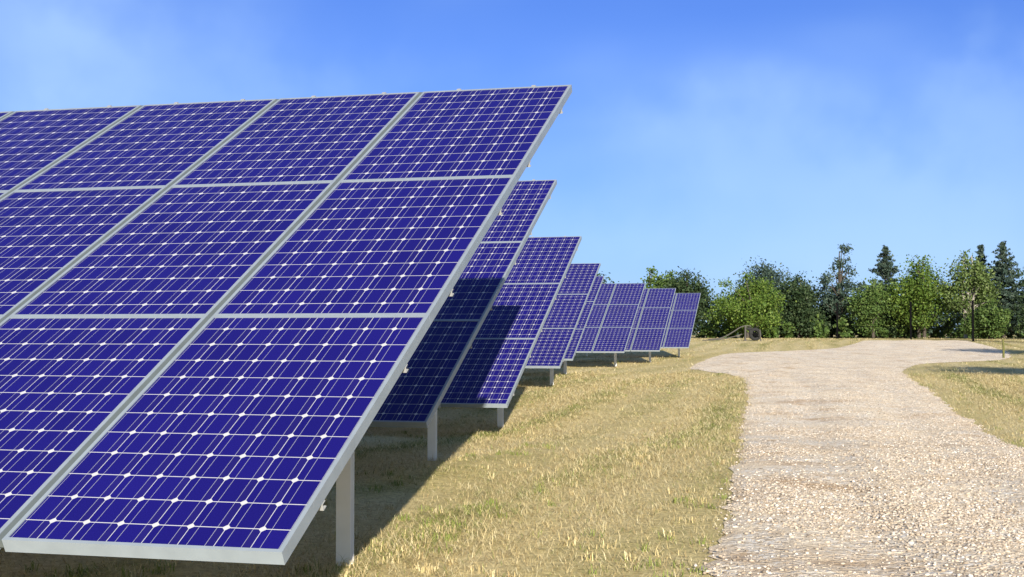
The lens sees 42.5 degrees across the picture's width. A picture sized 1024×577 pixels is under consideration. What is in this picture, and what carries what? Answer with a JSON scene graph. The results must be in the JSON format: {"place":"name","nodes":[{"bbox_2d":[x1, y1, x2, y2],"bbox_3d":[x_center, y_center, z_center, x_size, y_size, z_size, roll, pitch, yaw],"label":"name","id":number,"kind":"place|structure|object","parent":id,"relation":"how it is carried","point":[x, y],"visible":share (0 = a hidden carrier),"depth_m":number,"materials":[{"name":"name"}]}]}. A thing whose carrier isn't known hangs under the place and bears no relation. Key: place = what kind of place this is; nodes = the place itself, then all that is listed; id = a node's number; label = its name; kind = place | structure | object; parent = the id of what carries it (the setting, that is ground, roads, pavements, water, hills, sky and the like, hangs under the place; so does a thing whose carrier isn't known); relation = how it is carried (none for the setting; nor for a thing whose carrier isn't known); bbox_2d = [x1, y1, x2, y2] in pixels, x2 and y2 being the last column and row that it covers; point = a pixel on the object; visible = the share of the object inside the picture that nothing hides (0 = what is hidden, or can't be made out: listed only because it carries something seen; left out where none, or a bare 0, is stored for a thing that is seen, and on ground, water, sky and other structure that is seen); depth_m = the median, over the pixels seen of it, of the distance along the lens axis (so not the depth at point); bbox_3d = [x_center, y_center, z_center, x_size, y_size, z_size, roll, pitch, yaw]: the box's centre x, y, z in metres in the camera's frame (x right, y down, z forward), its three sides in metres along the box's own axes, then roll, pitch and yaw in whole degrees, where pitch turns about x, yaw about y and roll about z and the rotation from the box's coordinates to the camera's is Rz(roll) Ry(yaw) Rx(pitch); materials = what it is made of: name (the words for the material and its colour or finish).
{"place":"outdoors","nodes":[
{"label":"outdoors","id":0,"kind":"place"},
{"bbox_2d":[0,332,1023,576],"bbox_3d":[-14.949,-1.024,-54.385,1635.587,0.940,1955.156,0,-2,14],"label":"ground","id":1,"kind":"structure","parent":0,"point":[396,496],"depth_m":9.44,"materials":[{"name":"beige plant"}]},
{"bbox_2d":[0,85,571,565],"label":"solar table","id":2,"kind":"object","parent":1,"relation":"on","point":[216,319],"visible":1,"depth_m":5.75,"materials":[{"name":"blue"}]},
{"bbox_2d":[369,179,556,460],"bbox_3d":[-2.907,0.312,11.933,5.865,2.930,4.242,0,-2,14],"label":"solar table","id":3,"kind":"object","parent":1,"relation":"on","point":[416,394],"visible":0.12,"depth_m":10.71,"materials":[{"name":"blue"}]},
{"bbox_2d":[440,236,581,427],"bbox_3d":[-2.370,0.623,17.370,5.865,2.844,4.242,0,-2,14],"label":"solar table","id":4,"kind":"object","parent":1,"relation":"on","point":[489,373],"visible":0.21,"depth_m":16.34,"materials":[{"name":"blue"}]},
{"bbox_2d":[0,377,1023,576],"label":"grass tufts","id":5,"kind":"object","parent":1,"relation":"on","point":[402,549],"visible":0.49,"depth_m":6.87,"materials":[{"name":"plant"}]},
{"bbox_2d":[525,263,600,384],"bbox_3d":[-0.936,0.820,27.519,4.890,2.852,4.236,0,-2,14],"label":"solar table","id":6,"kind":"object","parent":1,"relation":"on","point":[551,346],"visible":0.21,"depth_m":26.77,"materials":[{"name":"blue"}]},
{"bbox_2d":[564,276,603,373],"bbox_3d":[-0.389,1.038,34.239,4.890,2.849,4.236,0,-2,14],"label":"solar table","id":7,"kind":"object","parent":1,"relation":"on","point":[581,324],"visible":0.13,"depth_m":33.53,"materials":[{"name":"blue"}]},
{"bbox_2d":[597,271,618,282],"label":"leafy tree","id":8,"kind":"object","parent":1,"relation":"on","point":[604,281],"visible":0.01,"depth_m":102.89,"materials":[{"name":"green plant"}]},
{"bbox_2d":[576,283,645,365],"bbox_3d":[1.451,1.228,41.331,4.890,2.903,4.236,0,-2,14],"label":"solar table","id":9,"kind":"object","parent":1,"relation":"on","point":[610,324],"visible":0.38,"depth_m":40.74,"materials":[{"name":"blue"}]},
{"bbox_2d":[586,293,700,356],"bbox_3d":[4.806,1.543,52.231,4.890,2.818,4.236,0,-2,14],"label":"solar table","id":10,"kind":"object","parent":1,"relation":"on","point":[680,323],"visible":0.29,"depth_m":51.64,"materials":[{"name":"blue"}]},
{"bbox_2d":[629,266,663,287],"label":"leafy tree","id":11,"kind":"object","parent":1,"relation":"on","point":[649,279],"visible":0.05,"depth_m":97.74,"materials":[{"name":"green plant"}]},
{"bbox_2d":[625,288,675,361],"bbox_3d":[2.969,1.359,45.590,4.890,2.838,4.236,0,-2,14],"label":"solar table","id":12,"kind":"object","parent":1,"relation":"on","point":[650,322],"visible":0.31,"depth_m":44.97,"materials":[{"name":"blue"}]},
{"bbox_2d":[650,270,683,289],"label":"leafy tree","id":13,"kind":"object","parent":1,"relation":"on","point":[663,282],"visible":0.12,"depth_m":96.55,"materials":[{"name":"green plant"}]},
{"bbox_2d":[658,266,720,337],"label":"leafy tree","id":14,"kind":"object","parent":1,"relation":"on","point":[691,286],"visible":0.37,"depth_m":95.33,"materials":[{"name":"green plant"}]},
{"bbox_2d":[702,325,760,340],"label":"farm implement","id":15,"kind":"object","parent":1,"relation":"on","point":[752,330],"visible":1,"depth_m":79.36,"materials":[{"name":"grey paint"}]},
{"bbox_2d":[703,270,796,337],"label":"leafy bush","id":16,"kind":"object","parent":1,"relation":"on","point":[747,309],"visible":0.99,"depth_m":90.69,"materials":[{"name":"green plant"}]},
{"bbox_2d":[729,257,791,332],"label":"leafy tree","id":17,"kind":"object","parent":1,"relation":"on","point":[769,273],"visible":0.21,"depth_m":98.39,"materials":[{"name":"green plant"}]},
{"bbox_2d":[762,271,838,337],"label":"leafy tree","id":18,"kind":"object","parent":1,"relation":"on","point":[800,313],"visible":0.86,"depth_m":94.15,"materials":[{"name":"green plant"}]},
{"bbox_2d":[811,287,856,337],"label":"leafy bush","id":19,"kind":"object","parent":1,"relation":"on","point":[833,317],"visible":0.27,"depth_m":96.44,"materials":[{"name":"green plant"}]},
{"bbox_2d":[816,243,866,336],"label":"leafy tree","id":20,"kind":"object","parent":1,"relation":"on","point":[838,288],"visible":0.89,"depth_m":93.91,"materials":[{"name":"green plant"}]},
{"bbox_2d":[692,280,1023,334],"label":"wood","id":21,"kind":"object","parent":1,"relation":"on","point":[929,331],"visible":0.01,"depth_m":130.59,"materials":[{"name":"green plant"}]},
{"bbox_2d":[695,312,1023,337],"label":"undergrowth","id":22,"kind":"object","parent":1,"relation":"on","point":[710,332],"visible":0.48,"depth_m":93.80,"materials":[{"name":"green plant"}]},
{"bbox_2d":[842,274,901,337],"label":"leafy tree","id":23,"kind":"object","parent":1,"relation":"on","point":[871,298],"visible":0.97,"depth_m":91.57,"materials":[{"name":"green plant"}]},
{"bbox_2d":[854,245,904,319],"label":"conifer tree","id":24,"kind":"object","parent":1,"relation":"on","point":[884,270],"visible":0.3,"depth_m":96.83,"materials":[{"name":"green plant"}]},
{"bbox_2d":[862,307,921,337],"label":"leafy bush","id":25,"kind":"object","parent":1,"relation":"on","point":[892,331],"visible":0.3,"depth_m":93.61,"materials":[{"name":"green plant"}]},
{"bbox_2d":[876,254,960,337],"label":"leafy tree","id":26,"kind":"object","parent":1,"relation":"on","point":[913,289],"visible":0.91,"depth_m":91.24,"materials":[{"name":"green plant"}]},
{"bbox_2d":[836,300,1022,341],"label":"wire fence","id":27,"kind":"object","parent":1,"relation":"on","point":[973,314],"visible":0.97,"depth_m":81.30,"materials":[{"name":"black metal"}]},
{"bbox_2d":[929,248,1005,338],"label":"leafy tree","id":28,"kind":"object","parent":1,"relation":"on","point":[967,285],"visible":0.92,"depth_m":89.46,"materials":[{"name":"green plant"}]},
{"bbox_2d":[960,244,992,316],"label":"conifer tree","id":29,"kind":"object","parent":1,"relation":"on","point":[980,252],"visible":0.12,"depth_m":97.99,"materials":[{"name":"green plant"}]},
{"bbox_2d":[955,298,1013,338],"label":"leafy bush","id":30,"kind":"object","parent":1,"relation":"on","point":[981,320],"visible":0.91,"depth_m":86.37,"materials":[{"name":"green plant"}]},
{"bbox_2d":[976,241,1023,337],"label":"conifer tree","id":31,"kind":"object","parent":1,"relation":"on","point":[1000,268],"visible":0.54,"depth_m":94.58,"materials":[{"name":"green plant"}]},
{"bbox_2d":[1002,339,1004,357],"bbox_3d":[18.631,2.381,49.949,0.100,0.926,0.090,0,-2,14],"label":"marker stake","id":32,"kind":"object","parent":1,"relation":"on","point":[1003,351],"visible":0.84,"depth_m":49.92,"materials":[{"name":"yellow paint"}]},
{"bbox_2d":[1006,265,1023,337],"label":"leafy tree","id":33,"kind":"object","parent":1,"relation":"on","point":[1021,313],"visible":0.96,"depth_m":86.37,"materials":[{"name":"green plant"}]},
{"bbox_2d":[0,0,1023,331],"label":"sky","id":34,"kind":"structure","parent":0,"point":[709,137],"materials":[{"name":"blue"}]},
{"bbox_2d":[519,337,1023,386],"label":"dry grass","id":35,"kind":"structure","parent":0,"point":[1004,338],"depth_m":46.06,"materials":[{"name":"plant"}]},
{"bbox_2d":[687,340,1023,576],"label":"gravel track","id":36,"kind":"structure","parent":0,"point":[861,561],"depth_m":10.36,"materials":[{"name":"beige gravel"}]}
]}

